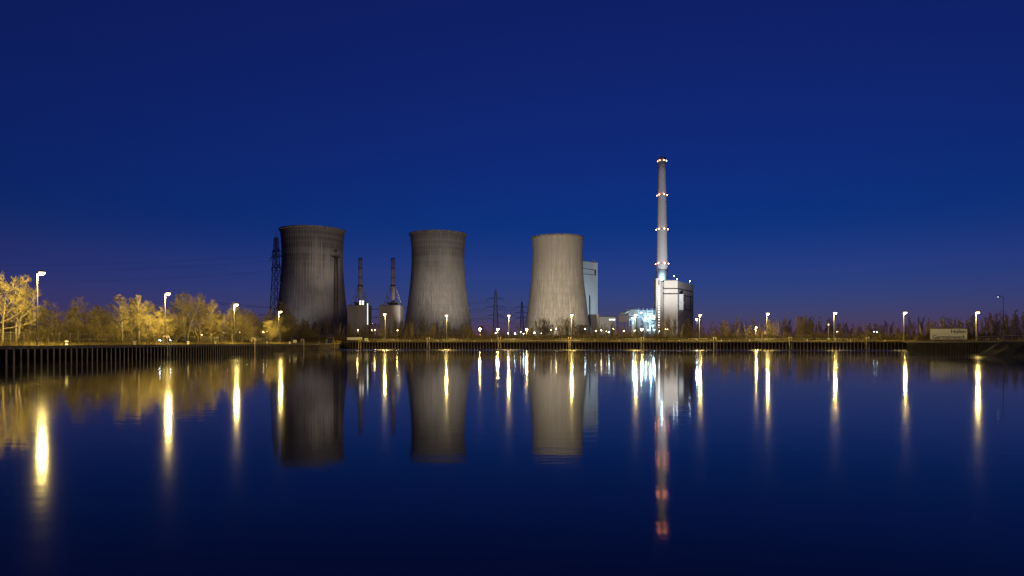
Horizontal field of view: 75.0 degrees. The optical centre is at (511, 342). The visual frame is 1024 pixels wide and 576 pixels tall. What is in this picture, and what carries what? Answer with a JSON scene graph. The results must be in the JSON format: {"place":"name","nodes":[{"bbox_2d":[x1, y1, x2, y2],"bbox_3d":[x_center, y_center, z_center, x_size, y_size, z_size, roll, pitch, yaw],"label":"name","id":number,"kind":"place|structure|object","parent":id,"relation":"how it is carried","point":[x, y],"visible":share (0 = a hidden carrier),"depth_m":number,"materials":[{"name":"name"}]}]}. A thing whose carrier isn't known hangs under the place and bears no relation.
{"place":"outdoors","nodes":[
{"label":"outdoors","id":0,"kind":"place"},
{"bbox_2d":[347,258,371,336],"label":"chimney building","id":1,"kind":"structure","parent":0,"point":[359,312],"depth_m":551.00,"materials":[{"name":"concrete"}]},
{"bbox_2d":[379,258,403,337],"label":"chimney building","id":2,"kind":"structure","parent":0,"point":[393,310],"depth_m":556.00,"materials":[{"name":"concrete"}]},
{"bbox_2d":[0,349,1023,575],"bbox_3d":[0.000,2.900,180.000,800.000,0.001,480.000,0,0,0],"label":"water","id":3,"kind":"structure","parent":0,"point":[610,462],"depth_m":15.85,"materials":[{"name":"blue liquid"}]},
{"bbox_2d":[0,343,340,365],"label":"quay wall","id":4,"kind":"structure","parent":3,"relation":"in","point":[21,355],"depth_m":112.96,"materials":[{"name":"metal"}]},
{"bbox_2d":[36,270,44,344],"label":"quay lamp","id":5,"kind":"object","parent":4,"relation":"on","point":[41,272],"visible":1,"depth_m":90.75,"materials":[{"name":"metal"}]},
{"bbox_2d":[162,336,169,356],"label":"quay ladder","id":6,"kind":"object","parent":4,"relation":"attached to","point":[167,345],"visible":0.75,"depth_m":129.70,"materials":[{"name":"metal"}]},
{"bbox_2d":[164,292,169,344],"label":"quay lamp","id":7,"kind":"object","parent":4,"relation":"on","point":[167,293],"visible":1,"depth_m":129.94,"materials":[{"name":"metal"}]},
{"bbox_2d":[341,341,905,349],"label":"quay wall","id":8,"kind":"structure","parent":3,"relation":"in","point":[898,345],"depth_m":292.08,"materials":[{"name":"metal"}]},
{"bbox_2d":[527,340,579,340],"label":"guard barrier","id":9,"kind":"object","parent":8,"relation":"on","point":[552,340],"visible":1,"depth_m":297.90,"materials":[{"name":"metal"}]},
{"bbox_2d":[905,340,1023,353],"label":"quay wall","id":10,"kind":"structure","parent":3,"relation":"in","point":[971,347],"depth_m":190.55,"materials":[{"name":"metal"}]},
{"bbox_2d":[930,329,966,339],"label":"harbour sign","id":11,"kind":"object","parent":10,"relation":"on","point":[944,334],"visible":1,"depth_m":204.95,"materials":[{"name":"metal"}]},
{"bbox_2d":[0,0,1023,339],"label":"sky","id":12,"kind":"structure","parent":0,"point":[862,161],"materials":[{"name":"blue"}]},
{"bbox_2d":[577,325,597,336],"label":"sheeted shed","id":13,"kind":"structure","parent":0,"point":[590,326],"depth_m":520.00,"materials":[{"name":"white paint"}]},
{"bbox_2d":[583,259,597,314],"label":"boiler house","id":14,"kind":"structure","parent":0,"point":[590,271],"depth_m":928.41,"materials":[{"name":"metal"}]},
{"bbox_2d":[588,314,615,337],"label":"machine hall","id":15,"kind":"structure","parent":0,"point":[596,319],"depth_m":820.00,"materials":[{"name":"grey"}]},
{"bbox_2d":[976,341,1023,357],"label":"embankment","id":16,"kind":"structure","parent":0,"point":[1009,349],"depth_m":142.11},
{"bbox_2d":[996,296,1004,340],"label":"street lamp","id":17,"kind":"object","parent":16,"relation":"on","point":[1003,317],"visible":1,"depth_m":149.93,"materials":[{"name":"metal"}]},
{"label":"ground","id":18,"kind":"structure","parent":0,"visible":0},
{"bbox_2d":[0,323,14,341],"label":"shrub","id":19,"kind":"object","parent":18,"relation":"on","point":[6,326],"visible":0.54,"depth_m":100.42,"materials":[{"name":"brown plant"}]},
{"bbox_2d":[0,272,41,343],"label":"bare tree","id":20,"kind":"object","parent":18,"relation":"on","point":[13,298],"visible":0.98,"depth_m":95.40,"materials":[{"name":"brown plant"}]},
{"bbox_2d":[0,274,46,339],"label":"leaning tree","id":21,"kind":"object","parent":18,"relation":"on","point":[21,289],"visible":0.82,"depth_m":98.80,"materials":[{"name":"brown plant"}]},
{"bbox_2d":[5,319,41,338],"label":"shrub","id":22,"kind":"object","parent":18,"relation":"on","point":[21,329],"visible":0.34,"depth_m":103.21,"materials":[{"name":"brown plant"}]},
{"bbox_2d":[15,290,40,329],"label":"birch tree","id":23,"kind":"object","parent":18,"relation":"on","point":[29,320],"visible":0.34,"depth_m":108.71,"materials":[{"name":"brown plant"}]},
{"bbox_2d":[27,326,52,341],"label":"shrub","id":24,"kind":"object","parent":18,"relation":"on","point":[43,334],"visible":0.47,"depth_m":105.50,"materials":[{"name":"brown plant"}]},
{"bbox_2d":[35,307,50,329],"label":"birch tree","id":25,"kind":"object","parent":18,"relation":"on","point":[44,317],"visible":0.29,"depth_m":136.40,"materials":[{"name":"brown plant"}]},
{"bbox_2d":[32,325,57,342],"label":"shrub","id":26,"kind":"object","parent":18,"relation":"on","point":[49,332],"visible":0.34,"depth_m":107.11,"materials":[{"name":"brown plant"}]},
{"bbox_2d":[33,308,59,330],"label":"bare tree","id":27,"kind":"object","parent":18,"relation":"on","point":[47,325],"visible":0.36,"depth_m":115.61,"materials":[{"name":"brown plant"}]},
{"bbox_2d":[33,298,73,342],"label":"bare tree","id":28,"kind":"object","parent":18,"relation":"on","point":[47,318],"visible":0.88,"depth_m":110.82,"materials":[{"name":"brown plant"}]},
{"bbox_2d":[53,325,82,341],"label":"shrub","id":29,"kind":"object","parent":18,"relation":"on","point":[72,331],"visible":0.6,"depth_m":113.75,"materials":[{"name":"brown plant"}]},
{"bbox_2d":[59,307,77,328],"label":"birch tree","id":30,"kind":"object","parent":18,"relation":"on","point":[70,316],"visible":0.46,"depth_m":123.24,"materials":[{"name":"brown plant"}]},
{"bbox_2d":[55,295,104,342],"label":"bare tree","id":31,"kind":"object","parent":18,"relation":"on","point":[81,315],"visible":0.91,"depth_m":115.56,"materials":[{"name":"brown plant"}]},
{"bbox_2d":[79,326,103,343],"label":"shrub","id":32,"kind":"object","parent":18,"relation":"on","point":[90,333],"visible":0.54,"depth_m":120.95,"materials":[{"name":"brown plant"}]},
{"bbox_2d":[81,304,109,329],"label":"bare tree","id":33,"kind":"object","parent":18,"relation":"on","point":[96,306],"visible":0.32,"depth_m":148.15,"materials":[{"name":"brown plant"}]},
{"bbox_2d":[82,307,110,342],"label":"bare tree","id":34,"kind":"object","parent":18,"relation":"on","point":[103,315],"visible":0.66,"depth_m":124.83,"materials":[{"name":"brown plant"}]},
{"bbox_2d":[80,321,114,343],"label":"shrub","id":35,"kind":"object","parent":18,"relation":"on","point":[96,330],"visible":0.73,"depth_m":121.43,"materials":[{"name":"brown plant"}]},
{"bbox_2d":[80,333,114,341],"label":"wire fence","id":36,"kind":"object","parent":18,"relation":"on","point":[90,339],"visible":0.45,"depth_m":119.19,"materials":[{"name":"metal"}]},
{"bbox_2d":[94,307,117,330],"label":"bare tree","id":37,"kind":"object","parent":18,"relation":"on","point":[106,320],"visible":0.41,"depth_m":146.59,"materials":[{"name":"brown plant"}]},
{"bbox_2d":[101,328,121,339],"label":"shrub","id":38,"kind":"object","parent":18,"relation":"on","point":[116,331],"visible":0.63,"depth_m":127.34,"materials":[{"name":"brown plant"}]},
{"bbox_2d":[101,303,130,331],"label":"bare tree","id":39,"kind":"object","parent":18,"relation":"on","point":[113,309],"visible":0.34,"depth_m":151.89,"materials":[{"name":"brown plant"}]},
{"bbox_2d":[103,324,131,341],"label":"shrub","id":40,"kind":"object","parent":18,"relation":"on","point":[118,330],"visible":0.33,"depth_m":130.99,"materials":[{"name":"brown plant"}]},
{"bbox_2d":[103,321,136,340],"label":"shrub","id":41,"kind":"object","parent":18,"relation":"on","point":[129,333],"visible":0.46,"depth_m":132.08,"materials":[{"name":"brown plant"}]},
{"bbox_2d":[108,293,136,339],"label":"birch tree","id":42,"kind":"object","parent":18,"relation":"on","point":[124,313],"visible":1,"depth_m":127.55,"materials":[{"name":"brown plant"}]},
{"bbox_2d":[120,297,143,332],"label":"birch tree","id":43,"kind":"object","parent":18,"relation":"on","point":[131,301],"visible":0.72,"depth_m":135.68,"materials":[{"name":"brown plant"}]},
{"bbox_2d":[130,328,144,339],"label":"shrub","id":44,"kind":"object","parent":18,"relation":"on","point":[137,332],"visible":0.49,"depth_m":137.60,"materials":[{"name":"brown plant"}]},
{"bbox_2d":[128,294,147,340],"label":"birch tree","id":45,"kind":"object","parent":18,"relation":"on","point":[138,313],"visible":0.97,"depth_m":135.13,"materials":[{"name":"brown plant"}]},
{"bbox_2d":[135,301,164,335],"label":"bare tree","id":46,"kind":"object","parent":18,"relation":"on","point":[150,305],"visible":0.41,"depth_m":139.13,"materials":[{"name":"brown plant"}]},
{"bbox_2d":[134,310,174,342],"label":"shrub","id":47,"kind":"object","parent":18,"relation":"on","point":[158,334],"visible":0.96,"depth_m":134.88,"materials":[{"name":"yellow plant"}]},
{"bbox_2d":[141,306,170,328],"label":"bare tree","id":48,"kind":"object","parent":18,"relation":"on","point":[153,314],"visible":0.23,"depth_m":172.03,"materials":[{"name":"brown plant"}]},
{"bbox_2d":[151,306,177,340],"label":"bare tree","id":49,"kind":"object","parent":18,"relation":"on","point":[162,315],"visible":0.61,"depth_m":140.36,"materials":[{"name":"brown plant"}]},
{"bbox_2d":[0,326,331,344],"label":"undergrowth","id":50,"kind":"object","parent":18,"relation":"on","point":[226,339],"visible":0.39,"depth_m":130.43,"materials":[{"name":"brown plant"}]},
{"bbox_2d":[150,305,190,323],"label":"bare tree","id":51,"kind":"object","parent":18,"relation":"on","point":[173,310],"visible":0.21,"depth_m":178.53,"materials":[{"name":"brown plant"}]},
{"bbox_2d":[159,314,190,342],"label":"shrub","id":52,"kind":"object","parent":18,"relation":"on","point":[178,330],"visible":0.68,"depth_m":145.40,"materials":[{"name":"brown plant"}]},
{"bbox_2d":[168,292,213,342],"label":"leaning tree","id":53,"kind":"object","parent":18,"relation":"on","point":[201,312],"visible":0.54,"depth_m":163.52,"materials":[{"name":"brown plant"}]},
{"bbox_2d":[168,291,215,341],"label":"leaning tree","id":54,"kind":"object","parent":18,"relation":"on","point":[190,316],"visible":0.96,"depth_m":153.64,"materials":[{"name":"brown plant"}]},
{"bbox_2d":[194,319,220,339],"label":"shrub","id":55,"kind":"object","parent":18,"relation":"on","point":[207,331],"visible":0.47,"depth_m":179.00,"materials":[{"name":"brown plant"}]},
{"bbox_2d":[193,300,228,339],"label":"bare tree","id":56,"kind":"object","parent":18,"relation":"on","point":[212,310],"visible":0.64,"depth_m":176.64,"materials":[{"name":"brown plant"}]},
{"bbox_2d":[195,322,229,339],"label":"shrub","id":57,"kind":"object","parent":18,"relation":"on","point":[214,331],"visible":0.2,"depth_m":183.24,"materials":[{"name":"brown plant"}]},
{"bbox_2d":[203,324,224,339],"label":"shrub","id":58,"kind":"object","parent":18,"relation":"on","point":[217,335],"visible":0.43,"depth_m":182.09,"materials":[{"name":"brown plant"}]},
{"bbox_2d":[209,307,226,326],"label":"bare tree","id":59,"kind":"object","parent":18,"relation":"on","point":[217,308],"visible":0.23,"depth_m":215.17,"materials":[{"name":"brown plant"}]},
{"bbox_2d":[216,303,244,341],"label":"bare tree","id":60,"kind":"object","parent":18,"relation":"on","point":[231,315],"visible":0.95,"depth_m":182.23,"materials":[{"name":"brown plant"}]},
{"bbox_2d":[225,314,258,343],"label":"shrub","id":61,"kind":"object","parent":18,"relation":"on","point":[241,333],"visible":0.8,"depth_m":189.07,"materials":[{"name":"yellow plant"}]},
{"bbox_2d":[225,307,259,334],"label":"bare tree","id":62,"kind":"object","parent":18,"relation":"on","point":[243,309],"visible":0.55,"depth_m":218.40,"materials":[{"name":"brown plant"}]},
{"bbox_2d":[246,311,257,329],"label":"birch tree","id":63,"kind":"object","parent":18,"relation":"on","point":[251,315],"visible":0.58,"depth_m":233.18,"materials":[{"name":"brown plant"}]},
{"bbox_2d":[246,314,263,334],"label":"bare tree","id":64,"kind":"object","parent":18,"relation":"on","point":[257,321],"visible":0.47,"depth_m":237.15,"materials":[{"name":"brown plant"}]},
{"bbox_2d":[248,326,266,340],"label":"shrub","id":65,"kind":"object","parent":18,"relation":"on","point":[258,334],"visible":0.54,"depth_m":222.98,"materials":[{"name":"brown plant"}]},
{"bbox_2d":[256,315,272,328],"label":"bare tree","id":66,"kind":"object","parent":18,"relation":"on","point":[265,321],"visible":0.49,"depth_m":237.09,"materials":[{"name":"brown plant"}]},
{"bbox_2d":[261,320,279,342],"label":"shrub","id":67,"kind":"object","parent":18,"relation":"on","point":[269,331],"visible":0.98,"depth_m":218.30,"materials":[{"name":"yellow plant"}]},
{"bbox_2d":[270,314,290,339],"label":"bare tree","id":68,"kind":"object","parent":18,"relation":"on","point":[276,320],"visible":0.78,"depth_m":229.94,"materials":[{"name":"brown plant"}]},
{"bbox_2d":[273,330,289,340],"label":"shrub","id":69,"kind":"object","parent":18,"relation":"on","point":[281,336],"visible":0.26,"depth_m":246.83,"materials":[{"name":"brown plant"}]},
{"bbox_2d":[273,324,298,340],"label":"shrub","id":70,"kind":"object","parent":18,"relation":"on","point":[286,331],"visible":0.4,"depth_m":250.81,"materials":[{"name":"brown plant"}]},
{"bbox_2d":[281,325,296,340],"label":"shrub","id":71,"kind":"object","parent":18,"relation":"on","point":[287,331],"visible":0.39,"depth_m":253.05,"materials":[{"name":"brown plant"}]},
{"bbox_2d":[283,315,301,341],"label":"leaning tree","id":72,"kind":"object","parent":18,"relation":"on","point":[292,322],"visible":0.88,"depth_m":255.91,"materials":[{"name":"brown plant"}]},
{"bbox_2d":[0,337,1023,345],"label":"dry grass","id":73,"kind":"structure","parent":18,"relation":"on","point":[70,343],"depth_m":150.10,"materials":[{"name":"brown plant"}]},
{"bbox_3d":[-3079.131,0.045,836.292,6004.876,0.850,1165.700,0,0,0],"label":"ground","id":74,"kind":"structure","parent":0,"visible":0},
{"bbox_2d":[271,301,300,330],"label":"bare tree","id":75,"kind":"object","parent":74,"relation":"on","point":[282,314],"visible":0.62,"depth_m":279.46,"materials":[{"name":"brown plant"}]},
{"bbox_2d":[287,325,303,338],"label":"shrub","id":76,"kind":"object","parent":74,"relation":"on","point":[294,337],"visible":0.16,"depth_m":271.00,"materials":[{"name":"brown plant"}]},
{"bbox_2d":[296,320,310,337],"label":"bare tree","id":77,"kind":"object","parent":74,"relation":"on","point":[303,322],"visible":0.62,"depth_m":296.52,"materials":[{"name":"brown plant"}]},
{"label":"ground","id":78,"kind":"structure","parent":0,"visible":0},
{"bbox_2d":[269,237,282,339],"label":"power pylon","id":79,"kind":"object","parent":78,"relation":"on","point":[276,250],"visible":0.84,"depth_m":449.52,"materials":[{"name":"grey metal"}]},
{"bbox_2d":[276,225,346,336],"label":"cooling tower","id":80,"kind":"structure","parent":78,"relation":"on","point":[307,273],"depth_m":614.20,"materials":[{"name":"concrete"}]},
{"bbox_2d":[332,249,339,333],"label":"radio mast","id":81,"kind":"object","parent":78,"relation":"on","point":[336,271],"visible":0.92,"depth_m":469.91,"materials":[{"name":"grey metal"}]},
{"bbox_2d":[393,319,403,335],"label":"thin tree","id":82,"kind":"object","parent":78,"relation":"on","point":[398,331],"visible":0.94,"depth_m":354.52,"materials":[{"name":"brown plant"}]},
{"bbox_2d":[419,319,424,334],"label":"thin tree","id":83,"kind":"object","parent":78,"relation":"on","point":[422,329],"visible":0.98,"depth_m":371.23,"materials":[{"name":"brown plant"}]},
{"bbox_2d":[404,230,472,339],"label":"cooling tower","id":84,"kind":"structure","parent":78,"relation":"on","point":[437,290],"depth_m":674.18,"materials":[{"name":"concrete"}]},
{"bbox_2d":[485,290,502,333],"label":"power pylon","id":85,"kind":"object","parent":78,"relation":"on","point":[494,297],"visible":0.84,"depth_m":898.57,"materials":[{"name":"grey metal"}]},
{"bbox_2d":[516,302,526,331],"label":"power pylon","id":86,"kind":"object","parent":78,"relation":"on","point":[522,325],"visible":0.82,"depth_m":1248.60,"materials":[{"name":"grey metal"}]},
{"bbox_2d":[534,318,543,335],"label":"thin tree","id":87,"kind":"object","parent":78,"relation":"on","point":[539,330],"visible":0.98,"depth_m":353.52,"materials":[{"name":"brown plant"}]},
{"bbox_2d":[525,233,589,336],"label":"cooling tower","id":88,"kind":"structure","parent":78,"relation":"on","point":[557,288],"depth_m":733.45,"materials":[{"name":"concrete"}]},
{"bbox_2d":[558,316,566,339],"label":"thin tree","id":89,"kind":"object","parent":78,"relation":"on","point":[562,328],"visible":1,"depth_m":324.02,"materials":[{"name":"brown plant"}]},
{"bbox_2d":[618,308,654,338],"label":"process plant","id":90,"kind":"object","parent":78,"relation":"on","point":[644,318],"visible":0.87,"depth_m":821.81,"materials":[{"name":"metal"}]},
{"bbox_2d":[656,317,664,333],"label":"thin tree","id":91,"kind":"object","parent":78,"relation":"on","point":[659,324],"visible":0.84,"depth_m":347.37,"materials":[{"name":"brown plant"}]},
{"bbox_2d":[298,327,1023,341],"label":"undergrowth","id":92,"kind":"object","parent":78,"relation":"on","point":[751,337],"visible":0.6,"depth_m":311.27,"materials":[{"name":"brown plant"}]},
{"bbox_2d":[656,157,668,280],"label":"chimney","id":93,"kind":"object","parent":78,"relation":"on","point":[662,263],"visible":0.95,"depth_m":933.66,"materials":[{"name":"concrete"}]},
{"bbox_2d":[660,316,670,340],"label":"thin tree","id":94,"kind":"object","parent":78,"relation":"on","point":[665,330],"visible":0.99,"depth_m":314.25,"materials":[{"name":"brown plant"}]},
{"bbox_2d":[665,319,676,336],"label":"thin tree","id":95,"kind":"object","parent":78,"relation":"on","point":[671,330],"visible":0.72,"depth_m":327.93,"materials":[{"name":"brown plant"}]},
{"bbox_2d":[654,278,692,336],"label":"boiler house","id":96,"kind":"structure","parent":78,"relation":"on","point":[673,300],"depth_m":901.00,"materials":[{"name":"grey metal"}]},
{"bbox_2d":[685,319,691,335],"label":"thin tree","id":97,"kind":"object","parent":78,"relation":"on","point":[687,328],"visible":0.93,"depth_m":346.29,"materials":[{"name":"brown plant"}]},
{"bbox_2d":[693,319,701,333],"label":"thin tree","id":98,"kind":"object","parent":78,"relation":"on","point":[697,329],"visible":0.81,"depth_m":363.37,"materials":[{"name":"brown plant"}]},
{"bbox_2d":[778,318,787,333],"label":"thin tree","id":99,"kind":"object","parent":78,"relation":"on","point":[784,329],"visible":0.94,"depth_m":335.49,"materials":[{"name":"brown plant"}]},
{"bbox_2d":[794,316,805,336],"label":"thin tree","id":100,"kind":"object","parent":78,"relation":"on","point":[802,326],"visible":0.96,"depth_m":316.05,"materials":[{"name":"brown plant"}]},
{"bbox_2d":[799,316,808,334],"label":"thin tree","id":101,"kind":"object","parent":78,"relation":"on","point":[806,331],"visible":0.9,"depth_m":318.03,"materials":[{"name":"brown plant"}]},
{"bbox_2d":[803,314,815,334],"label":"thin tree","id":102,"kind":"object","parent":78,"relation":"on","point":[809,326],"visible":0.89,"depth_m":317.95,"materials":[{"name":"brown plant"}]},
{"bbox_2d":[943,316,957,328],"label":"thin tree","id":103,"kind":"object","parent":78,"relation":"on","point":[947,326],"visible":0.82,"depth_m":249.24,"materials":[{"name":"brown plant"}]},
{"bbox_2d":[984,316,992,335],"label":"thin tree","id":104,"kind":"object","parent":78,"relation":"on","point":[988,326],"visible":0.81,"depth_m":269.06,"materials":[{"name":"brown plant"}]},
{"bbox_2d":[990,311,1000,333],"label":"thin tree","id":105,"kind":"object","parent":78,"relation":"on","point":[996,322],"visible":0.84,"depth_m":274.80,"materials":[{"name":"brown plant"}]},
{"bbox_2d":[995,311,1010,336],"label":"thin tree","id":106,"kind":"object","parent":78,"relation":"on","point":[1001,323],"visible":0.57,"depth_m":273.04,"materials":[{"name":"brown plant"}]},
{"bbox_2d":[1001,315,1008,333],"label":"thin tree","id":107,"kind":"object","parent":78,"relation":"on","point":[1006,326],"visible":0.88,"depth_m":253.66,"materials":[{"name":"brown plant"}]},
{"bbox_2d":[1009,317,1019,338],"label":"thin tree","id":108,"kind":"object","parent":78,"relation":"on","point":[1014,328],"visible":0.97,"depth_m":251.26,"materials":[{"name":"brown plant"}]},
{"label":"quay path","id":109,"kind":"structure","parent":0,"visible":0},
{"bbox_2d":[347,337,361,340],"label":"trailer","id":110,"kind":"object","parent":109,"relation":"on","point":[352,338],"visible":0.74,"depth_m":320.90,"materials":[{"name":"white paint"}]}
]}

